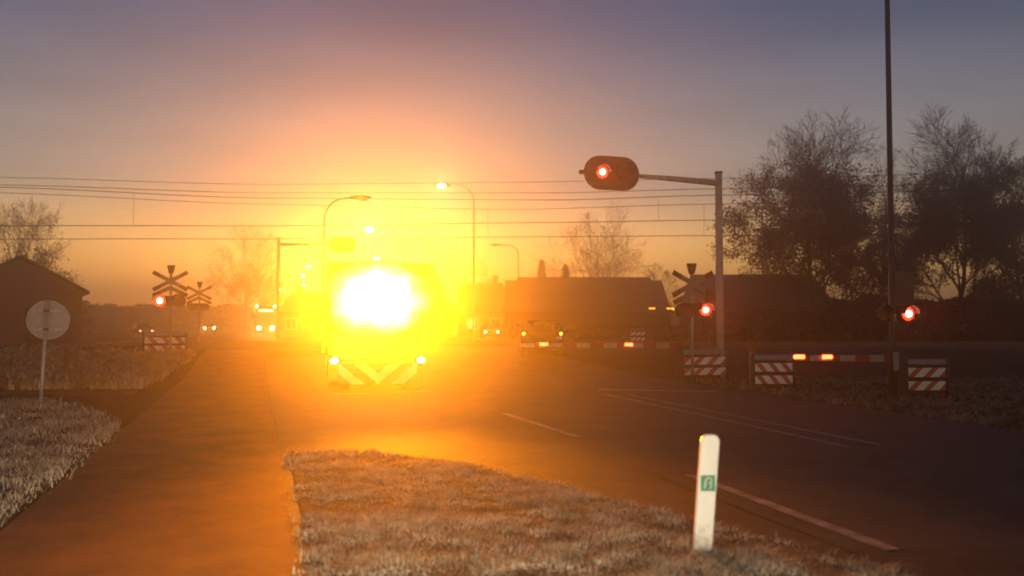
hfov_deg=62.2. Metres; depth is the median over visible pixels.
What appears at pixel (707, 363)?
barrier guard
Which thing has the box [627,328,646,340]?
barrier guard
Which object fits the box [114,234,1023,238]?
overhead wire
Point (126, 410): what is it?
ground
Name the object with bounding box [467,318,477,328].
window
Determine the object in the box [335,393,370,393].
stop line marking
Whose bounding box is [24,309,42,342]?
door
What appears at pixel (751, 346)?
sign
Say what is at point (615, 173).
signal gantry
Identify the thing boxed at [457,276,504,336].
house
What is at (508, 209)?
overhead wire
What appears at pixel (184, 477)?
cycle path
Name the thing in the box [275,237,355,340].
signal gantry
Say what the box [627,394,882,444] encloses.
line marking
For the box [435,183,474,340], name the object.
street lamp
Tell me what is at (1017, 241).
bare tree
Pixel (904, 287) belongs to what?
level crossing signal
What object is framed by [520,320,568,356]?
car
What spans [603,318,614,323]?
window
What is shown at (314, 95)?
sky
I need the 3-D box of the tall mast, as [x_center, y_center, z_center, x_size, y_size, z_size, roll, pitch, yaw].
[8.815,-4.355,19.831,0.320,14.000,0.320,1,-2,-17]
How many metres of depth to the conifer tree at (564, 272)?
99.98 m
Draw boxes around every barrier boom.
[520,341,688,381]
[791,352,908,398]
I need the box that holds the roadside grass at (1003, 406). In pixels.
[696,374,1023,429]
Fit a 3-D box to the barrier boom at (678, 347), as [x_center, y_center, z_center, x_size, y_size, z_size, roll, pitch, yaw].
[2.814,2.217,25.454,5.395,1.289,0.360,1,-2,-17]
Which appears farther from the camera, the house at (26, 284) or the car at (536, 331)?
the house at (26, 284)
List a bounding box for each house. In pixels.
[0,255,89,342]
[275,285,327,337]
[423,262,455,338]
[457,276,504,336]
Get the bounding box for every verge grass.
[274,444,915,575]
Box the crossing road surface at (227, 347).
[73,347,326,347]
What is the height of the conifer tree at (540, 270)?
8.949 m
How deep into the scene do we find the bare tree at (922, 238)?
59.51 m
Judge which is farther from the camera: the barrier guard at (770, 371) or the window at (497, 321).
the window at (497, 321)
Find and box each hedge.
[82,300,96,335]
[83,302,280,331]
[509,321,689,340]
[671,306,1021,333]
[699,308,836,340]
[820,292,1023,340]
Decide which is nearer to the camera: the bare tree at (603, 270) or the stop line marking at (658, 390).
the stop line marking at (658, 390)
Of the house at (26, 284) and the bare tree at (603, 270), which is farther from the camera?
the bare tree at (603, 270)
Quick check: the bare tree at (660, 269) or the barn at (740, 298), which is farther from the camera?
the bare tree at (660, 269)
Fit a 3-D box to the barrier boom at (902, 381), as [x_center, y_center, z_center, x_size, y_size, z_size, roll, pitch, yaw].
[7.819,2.060,19.661,3.055,1.166,0.360,1,-2,-17]
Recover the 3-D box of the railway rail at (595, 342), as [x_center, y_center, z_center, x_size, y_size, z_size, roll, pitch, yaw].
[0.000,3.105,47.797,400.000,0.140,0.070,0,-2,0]
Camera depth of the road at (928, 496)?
12.22 m
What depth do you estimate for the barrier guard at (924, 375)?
20.50 m
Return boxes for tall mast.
[885,0,898,401]
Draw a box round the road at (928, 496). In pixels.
[232,331,1023,575]
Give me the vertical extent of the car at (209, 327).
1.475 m
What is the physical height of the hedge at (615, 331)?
1.900 m
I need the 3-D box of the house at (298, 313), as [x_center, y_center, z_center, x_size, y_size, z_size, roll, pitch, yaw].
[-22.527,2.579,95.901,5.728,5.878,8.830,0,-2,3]
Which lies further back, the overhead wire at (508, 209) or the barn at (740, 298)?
the barn at (740, 298)
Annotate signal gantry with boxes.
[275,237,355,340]
[579,156,724,378]
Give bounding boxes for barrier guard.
[142,331,187,351]
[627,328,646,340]
[681,349,728,381]
[749,354,795,391]
[908,358,949,397]
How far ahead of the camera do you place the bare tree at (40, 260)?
78.21 m
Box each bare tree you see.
[0,197,83,286]
[0,198,53,260]
[203,221,287,332]
[456,255,492,284]
[528,204,645,276]
[641,263,680,317]
[705,102,920,311]
[823,142,929,298]
[867,99,1023,340]
[957,135,1023,300]
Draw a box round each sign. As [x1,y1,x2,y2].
[26,300,69,406]
[745,340,757,387]
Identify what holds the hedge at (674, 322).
on the ground at (126, 410)
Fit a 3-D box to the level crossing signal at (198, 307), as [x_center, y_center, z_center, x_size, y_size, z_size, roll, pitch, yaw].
[-17.315,1.449,46.880,1.377,3.600,0.501,0,-2,-5]
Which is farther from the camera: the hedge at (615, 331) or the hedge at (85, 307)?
the hedge at (85, 307)
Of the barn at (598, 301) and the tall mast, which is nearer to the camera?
the tall mast
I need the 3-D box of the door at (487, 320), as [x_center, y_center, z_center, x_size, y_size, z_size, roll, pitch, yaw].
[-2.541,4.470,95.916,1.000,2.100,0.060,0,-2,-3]
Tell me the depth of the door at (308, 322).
91.81 m
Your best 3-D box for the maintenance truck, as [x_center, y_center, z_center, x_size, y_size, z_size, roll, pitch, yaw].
[-4.366,1.132,25.862,3.040,3.488,7.620,1,-2,-13]
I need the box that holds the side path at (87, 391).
[0,388,138,394]
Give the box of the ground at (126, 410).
[0,324,1023,530]
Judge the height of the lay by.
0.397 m
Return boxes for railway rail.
[0,343,1023,343]
[0,344,1023,346]
[82,341,1023,341]
[82,342,1023,342]
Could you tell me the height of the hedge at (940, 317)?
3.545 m
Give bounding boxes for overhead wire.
[0,172,1023,184]
[0,183,1012,192]
[0,187,1023,224]
[0,192,1003,209]
[0,217,1023,225]
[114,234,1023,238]
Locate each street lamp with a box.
[321,195,371,352]
[352,228,372,261]
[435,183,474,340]
[490,244,518,276]
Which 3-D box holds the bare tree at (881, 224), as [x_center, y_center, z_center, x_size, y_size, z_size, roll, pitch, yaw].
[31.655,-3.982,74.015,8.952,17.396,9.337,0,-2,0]
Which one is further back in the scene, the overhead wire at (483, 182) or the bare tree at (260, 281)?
the bare tree at (260, 281)
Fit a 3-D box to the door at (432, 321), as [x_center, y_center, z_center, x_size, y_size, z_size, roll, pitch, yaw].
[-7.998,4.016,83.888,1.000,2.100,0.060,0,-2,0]
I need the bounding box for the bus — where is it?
[252,306,275,335]
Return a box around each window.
[285,318,296,329]
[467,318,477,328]
[490,318,500,328]
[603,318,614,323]
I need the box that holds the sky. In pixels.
[0,0,1023,323]
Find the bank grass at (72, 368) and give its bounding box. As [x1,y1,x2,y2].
[0,342,199,389]
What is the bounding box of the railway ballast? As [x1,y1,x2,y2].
[0,347,1023,349]
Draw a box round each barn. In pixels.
[502,277,674,340]
[679,274,830,340]
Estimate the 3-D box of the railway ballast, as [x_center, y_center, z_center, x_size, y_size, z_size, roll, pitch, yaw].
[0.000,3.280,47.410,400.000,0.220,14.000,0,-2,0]
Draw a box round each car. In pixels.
[130,324,153,336]
[203,323,215,332]
[480,324,499,338]
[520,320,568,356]
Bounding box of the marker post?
[692,434,719,554]
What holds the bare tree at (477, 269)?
on the ground at (126, 410)
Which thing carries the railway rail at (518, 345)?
on the railway ballast
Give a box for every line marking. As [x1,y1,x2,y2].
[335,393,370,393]
[501,413,581,436]
[598,389,717,391]
[604,394,851,446]
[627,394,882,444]
[685,474,898,549]
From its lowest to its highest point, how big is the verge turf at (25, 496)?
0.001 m
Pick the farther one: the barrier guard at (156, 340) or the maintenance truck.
the barrier guard at (156, 340)
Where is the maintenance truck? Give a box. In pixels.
[317,260,434,389]
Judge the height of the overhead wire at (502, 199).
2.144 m
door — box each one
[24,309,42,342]
[304,318,312,336]
[426,318,435,338]
[485,318,493,336]
[893,352,898,370]
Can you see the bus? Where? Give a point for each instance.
(263, 319)
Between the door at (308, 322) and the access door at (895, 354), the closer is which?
the access door at (895, 354)
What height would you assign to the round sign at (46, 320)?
2.329 m
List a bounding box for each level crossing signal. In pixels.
[151,265,187,351]
[186,282,211,342]
[672,263,714,383]
[872,258,920,396]
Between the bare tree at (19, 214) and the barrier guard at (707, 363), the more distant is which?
the bare tree at (19, 214)
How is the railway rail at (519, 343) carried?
on the railway ballast
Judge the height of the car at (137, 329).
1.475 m
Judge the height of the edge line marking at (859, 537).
0.001 m
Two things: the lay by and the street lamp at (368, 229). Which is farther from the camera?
the street lamp at (368, 229)
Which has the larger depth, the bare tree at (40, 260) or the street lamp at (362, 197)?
the bare tree at (40, 260)
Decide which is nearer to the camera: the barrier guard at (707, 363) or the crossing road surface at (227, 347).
the barrier guard at (707, 363)
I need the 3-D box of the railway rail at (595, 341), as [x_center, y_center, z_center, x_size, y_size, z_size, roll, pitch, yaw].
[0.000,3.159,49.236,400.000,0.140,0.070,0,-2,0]
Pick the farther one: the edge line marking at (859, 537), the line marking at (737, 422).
the line marking at (737, 422)
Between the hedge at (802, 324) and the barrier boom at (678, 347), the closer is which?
the barrier boom at (678, 347)
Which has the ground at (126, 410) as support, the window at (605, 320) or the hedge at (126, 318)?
the hedge at (126, 318)
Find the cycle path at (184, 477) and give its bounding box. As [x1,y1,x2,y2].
[0,350,301,575]
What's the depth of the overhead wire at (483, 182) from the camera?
44.84 m
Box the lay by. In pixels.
[263,356,912,575]
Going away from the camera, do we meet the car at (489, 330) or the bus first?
the car at (489, 330)
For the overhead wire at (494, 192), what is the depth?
48.84 m
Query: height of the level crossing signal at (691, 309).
3.600 m
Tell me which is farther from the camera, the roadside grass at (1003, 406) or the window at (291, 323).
the window at (291, 323)
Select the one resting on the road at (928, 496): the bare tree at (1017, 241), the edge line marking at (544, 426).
the edge line marking at (544, 426)
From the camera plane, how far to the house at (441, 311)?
83.99 m
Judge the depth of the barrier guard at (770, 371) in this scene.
22.49 m
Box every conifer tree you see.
[535,259,546,276]
[561,264,569,276]
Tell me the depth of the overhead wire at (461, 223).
44.14 m
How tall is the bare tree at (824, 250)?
16.921 m
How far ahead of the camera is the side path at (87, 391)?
22.12 m
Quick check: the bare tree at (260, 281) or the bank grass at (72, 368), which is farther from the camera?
the bare tree at (260, 281)
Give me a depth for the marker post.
6.78 m
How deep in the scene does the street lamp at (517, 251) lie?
84.11 m

